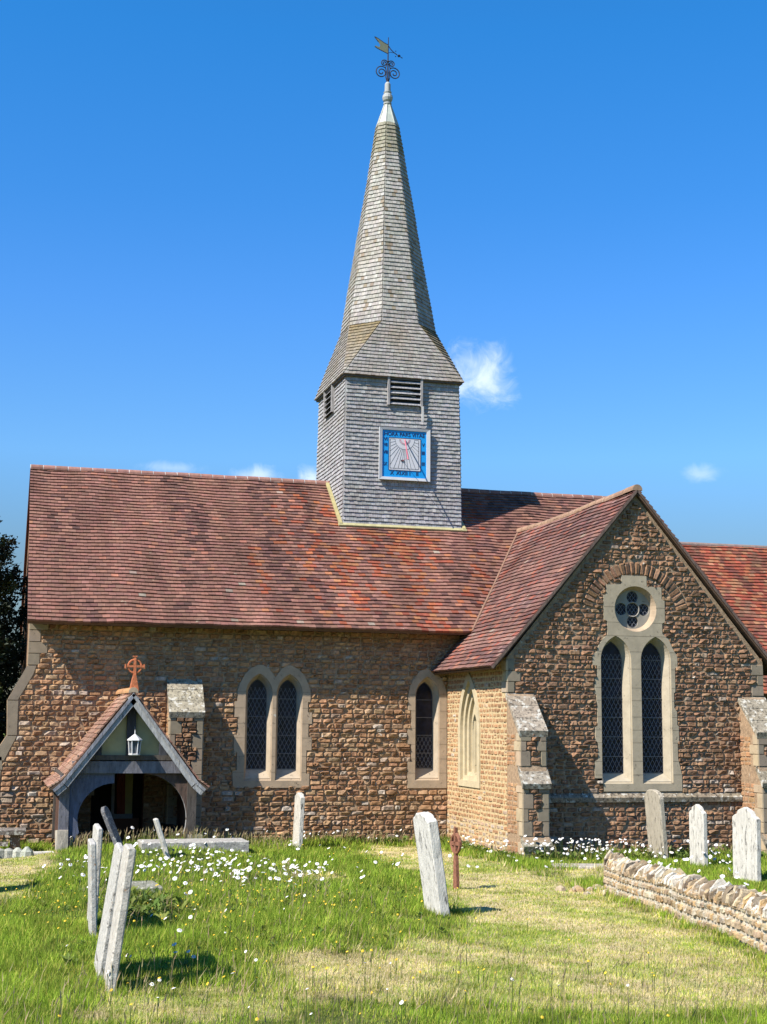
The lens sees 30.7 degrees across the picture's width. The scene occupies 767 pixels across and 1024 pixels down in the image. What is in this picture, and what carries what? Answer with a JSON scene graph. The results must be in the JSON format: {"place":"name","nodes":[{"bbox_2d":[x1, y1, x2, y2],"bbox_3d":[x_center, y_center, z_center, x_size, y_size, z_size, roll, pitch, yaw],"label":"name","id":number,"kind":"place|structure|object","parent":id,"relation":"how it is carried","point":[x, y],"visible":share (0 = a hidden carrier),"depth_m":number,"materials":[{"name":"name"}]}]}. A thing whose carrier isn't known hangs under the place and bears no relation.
{"place":"outdoors","nodes":[
{"label":"outdoors","id":0,"kind":"place"},
{"bbox_2d":[0,734,766,1023],"bbox_3d":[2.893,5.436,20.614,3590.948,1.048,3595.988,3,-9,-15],"label":"ground","id":1,"kind":"structure","parent":0,"point":[509,956],"depth_m":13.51,"materials":[{"name":"green plant"}]},
{"bbox_2d":[0,828,25,849],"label":"chest tomb","id":2,"kind":"object","parent":1,"relation":"on","point":[14,833],"visible":0.79,"depth_m":28.50,"materials":[{"name":"grey stone"}]},
{"bbox_2d":[0,520,27,743],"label":"yew tree","id":3,"kind":"object","parent":1,"relation":"on","point":[8,586],"visible":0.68,"depth_m":34.56,"materials":[{"name":"green plant"}]},
{"bbox_2d":[0,847,33,858],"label":"rockery","id":4,"kind":"object","parent":1,"relation":"on","point":[15,852],"visible":0.66,"depth_m":26.93,"materials":[{"name":"grey stone"}]},
{"bbox_2d":[33,851,53,854],"bbox_3d":[-6.848,6.749,27.380,0.761,0.160,0.271,4,-9,-22],"label":"kerb stone","id":5,"kind":"object","parent":1,"relation":"on","point":[37,852],"visible":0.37,"depth_m":27.36,"materials":[{"name":"grey stone"}]},
{"bbox_2d":[88,838,96,935],"bbox_3d":[-3.114,4.168,14.931,0.123,1.289,0.806,3,-9,-13],"label":"gravestone","id":6,"kind":"object","parent":1,"relation":"on","point":[92,889],"visible":0.86,"depth_m":14.59,"materials":[{"name":"grey stone"}]},
{"bbox_2d":[87,823,102,922],"bbox_3d":[-3.280,4.271,15.811,0.103,1.420,0.802,3,-9,-15],"label":"gravestone","id":7,"kind":"object","parent":1,"relation":"on","point":[97,836],"visible":0.37,"depth_m":15.52,"materials":[{"name":"grey stone"}]},
{"bbox_2d":[93,842,122,976],"bbox_3d":[-2.432,3.631,12.263,0.246,1.380,0.854,3,-9,-13],"label":"gravestone","id":8,"kind":"object","parent":1,"relation":"on","point":[105,930],"visible":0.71,"depth_m":12.04,"materials":[{"name":"grey stone"}]},
{"bbox_2d":[101,806,122,844],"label":"gravestone","id":9,"kind":"object","parent":1,"relation":"on","point":[110,825],"visible":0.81,"depth_m":26.55,"materials":[{"name":"grey stone"}]},
{"bbox_2d":[103,843,135,993],"bbox_3d":[-2.192,3.473,11.461,0.250,1.440,0.625,3,-9,-15],"label":"gravestone","id":10,"kind":"object","parent":1,"relation":"on","point":[118,924],"visible":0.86,"depth_m":11.24,"materials":[{"name":"grey stone"}]},
{"bbox_2d":[131,880,162,892],"bbox_3d":[-3.393,5.334,19.503,0.476,0.270,0.826,3,-9,-18],"label":"ledger stone","id":11,"kind":"object","parent":1,"relation":"on","point":[144,885],"visible":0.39,"depth_m":19.34,"materials":[{"name":"grey stone"}]},
{"bbox_2d":[153,818,169,858],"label":"gravestone","id":12,"kind":"object","parent":1,"relation":"on","point":[161,837],"visible":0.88,"depth_m":25.44,"materials":[{"name":"white stone"}]},
{"bbox_2d":[137,838,248,852],"bbox_3d":[-3.681,6.450,26.945,2.057,0.230,0.783,3,-9,-15],"label":"ledger stone","id":13,"kind":"object","parent":1,"relation":"on","point":[241,844],"visible":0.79,"depth_m":26.73,"materials":[{"name":"grey stone"}]},
{"bbox_2d":[292,792,304,847],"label":"gravestone","id":14,"kind":"object","parent":1,"relation":"on","point":[298,824],"visible":0.88,"depth_m":30.33,"materials":[{"name":"white stone"}]},
{"bbox_2d":[4,841,669,1023],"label":"buttercups","id":15,"kind":"object","parent":1,"relation":"on","point":[326,968],"visible":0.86,"depth_m":14.45,"materials":[{"name":"yellow plant"}]},
{"bbox_2d":[0,82,766,857],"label":"church","id":16,"kind":"structure","parent":1,"relation":"on","point":[346,640],"depth_m":32.28,"materials":[{"name":"stone"}]},
{"bbox_2d":[117,773,124,813],"bbox_3d":[-5.924,6.202,31.455,0.230,1.180,0.020,3,-9,-15],"label":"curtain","id":17,"kind":"object","parent":16,"relation":"hanging from","point":[120,793],"visible":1,"depth_m":31.44,"materials":[{"name":"fabric"}]},
{"bbox_2d":[127,726,142,755],"bbox_3d":[-5.046,4.641,28.319,0.310,0.588,0.280,3,-9,-15],"label":"lantern","id":18,"kind":"object","parent":16,"relation":"attached to","point":[134,743],"visible":1,"depth_m":28.23,"materials":[{"name":"paint"}]},
{"bbox_2d":[125,656,144,691],"bbox_3d":[-5.106,3.318,28.629,0.404,0.735,0.140,3,-9,-15],"label":"ridge cross","id":19,"kind":"object","parent":16,"relation":"on","point":[134,682],"visible":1,"depth_m":28.60,"materials":[{"name":"ceramic"}]},
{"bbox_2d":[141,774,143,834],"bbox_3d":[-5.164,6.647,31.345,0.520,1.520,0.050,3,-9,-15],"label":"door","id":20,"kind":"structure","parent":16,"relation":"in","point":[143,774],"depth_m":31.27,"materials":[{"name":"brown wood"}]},
{"bbox_2d":[232,665,311,787],"bbox_3d":[-2.593,4.966,32.388,1.840,2.800,0.292,3,-9,-15],"label":"window","id":21,"kind":"structure","parent":16,"relation":"in","point":[271,741],"depth_m":32.41,"materials":[{"name":"stone"}]},
{"bbox_2d":[375,37,401,81],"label":"weathervane","id":22,"kind":"object","parent":16,"relation":"on","point":[384,47],"visible":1,"depth_m":40.53,"materials":[{"name":"metal"}]},
{"bbox_2d":[378,427,429,481],"bbox_3d":[0.627,-1.569,36.920,1.410,1.410,0.790,3,-9,-15],"label":"sundial","id":23,"kind":"object","parent":16,"relation":"attached to","point":[404,454],"visible":1,"depth_m":37.15,"materials":[{"name":"paint"}]},
{"bbox_2d":[407,668,446,787],"bbox_3d":[1.006,5.156,33.370,0.970,2.820,0.292,3,-9,-15],"label":"window","id":24,"kind":"structure","parent":16,"relation":"in","point":[427,695],"depth_m":33.37,"materials":[{"name":"stone"}]},
{"bbox_2d":[458,672,480,787],"bbox_3d":[2.096,4.960,31.865,0.340,2.580,1.500,3,-9,-15],"label":"window","id":25,"kind":"structure","parent":16,"relation":"in","point":[469,739],"depth_m":32.20,"materials":[{"name":"stone"}]},
{"bbox_2d":[592,575,681,790],"bbox_3d":[5.483,3.731,30.557,2.070,4.664,0.292,3,-9,-15],"label":"window","id":26,"kind":"structure","parent":16,"relation":"in","point":[637,729],"depth_m":30.51,"materials":[{"name":"stone"}]},
{"bbox_2d":[42,826,748,1023],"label":"daisies","id":27,"kind":"object","parent":1,"relation":"on","point":[249,869],"visible":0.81,"depth_m":24.02,"materials":[{"name":"white plant"}]},
{"bbox_2d":[30,835,766,970],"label":"weeds","id":28,"kind":"object","parent":1,"relation":"on","point":[156,901],"visible":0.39,"depth_m":18.36,"materials":[{"name":"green plant"}]},
{"bbox_2d":[413,812,449,915],"bbox_3d":[0.614,4.552,17.492,0.358,1.564,0.666,3,-9,-15],"label":"gravestone","id":29,"kind":"object","parent":1,"relation":"on","point":[430,860],"visible":0.89,"depth_m":17.29,"materials":[{"name":"white stone"}]},
{"bbox_2d":[450,827,461,888],"bbox_3d":[1.109,5.410,21.405,0.056,1.122,0.332,4,-9,-23],"label":"iron cross","id":30,"kind":"object","parent":1,"relation":"on","point":[455,843],"visible":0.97,"depth_m":21.38,"materials":[{"name":"brown metal"}]},
{"bbox_2d":[551,863,602,868],"bbox_3d":[3.638,6.643,25.951,1.008,0.170,0.525,1,-9,-1],"label":"ledger stone","id":31,"kind":"object","parent":1,"relation":"on","point":[581,865],"visible":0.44,"depth_m":25.81,"materials":[{"name":"grey stone"}]},
{"bbox_2d":[555,884,620,897],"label":"rubble stones","id":32,"kind":"object","parent":1,"relation":"on","point":[577,888],"visible":0.41,"depth_m":20.82,"materials":[{"name":"brown stone"}]},
{"bbox_2d":[644,789,668,858],"bbox_3d":[5.674,6.632,28.989,0.218,1.716,0.723,3,-9,-15],"label":"gravestone","id":33,"kind":"object","parent":1,"relation":"on","point":[655,817],"visible":0.81,"depth_m":28.90,"materials":[{"name":"white stone"}]},
{"bbox_2d":[603,850,766,952],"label":"dry stone wall","id":34,"kind":"structure","parent":1,"relation":"on","point":[737,911],"depth_m":16.51,"materials":[{"name":"beige stone"}]},
{"bbox_2d":[689,804,707,865],"bbox_3d":[6.079,6.391,26.938,0.090,1.478,0.584,3,-9,-15],"label":"gravestone","id":35,"kind":"object","parent":1,"relation":"on","point":[698,829],"visible":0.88,"depth_m":26.88,"materials":[{"name":"white stone"}]},
{"bbox_2d":[732,807,760,881],"bbox_3d":[6.159,5.779,23.672,0.116,1.524,0.810,3,-9,-15],"label":"gravestone","id":36,"kind":"object","parent":1,"relation":"on","point":[746,823],"visible":0.83,"depth_m":23.60,"materials":[{"name":"white stone"}]},
{"bbox_2d":[0,0,766,704],"label":"sky","id":37,"kind":"structure","parent":0,"point":[183,183],"materials":[{"name":"blue"}]}
]}

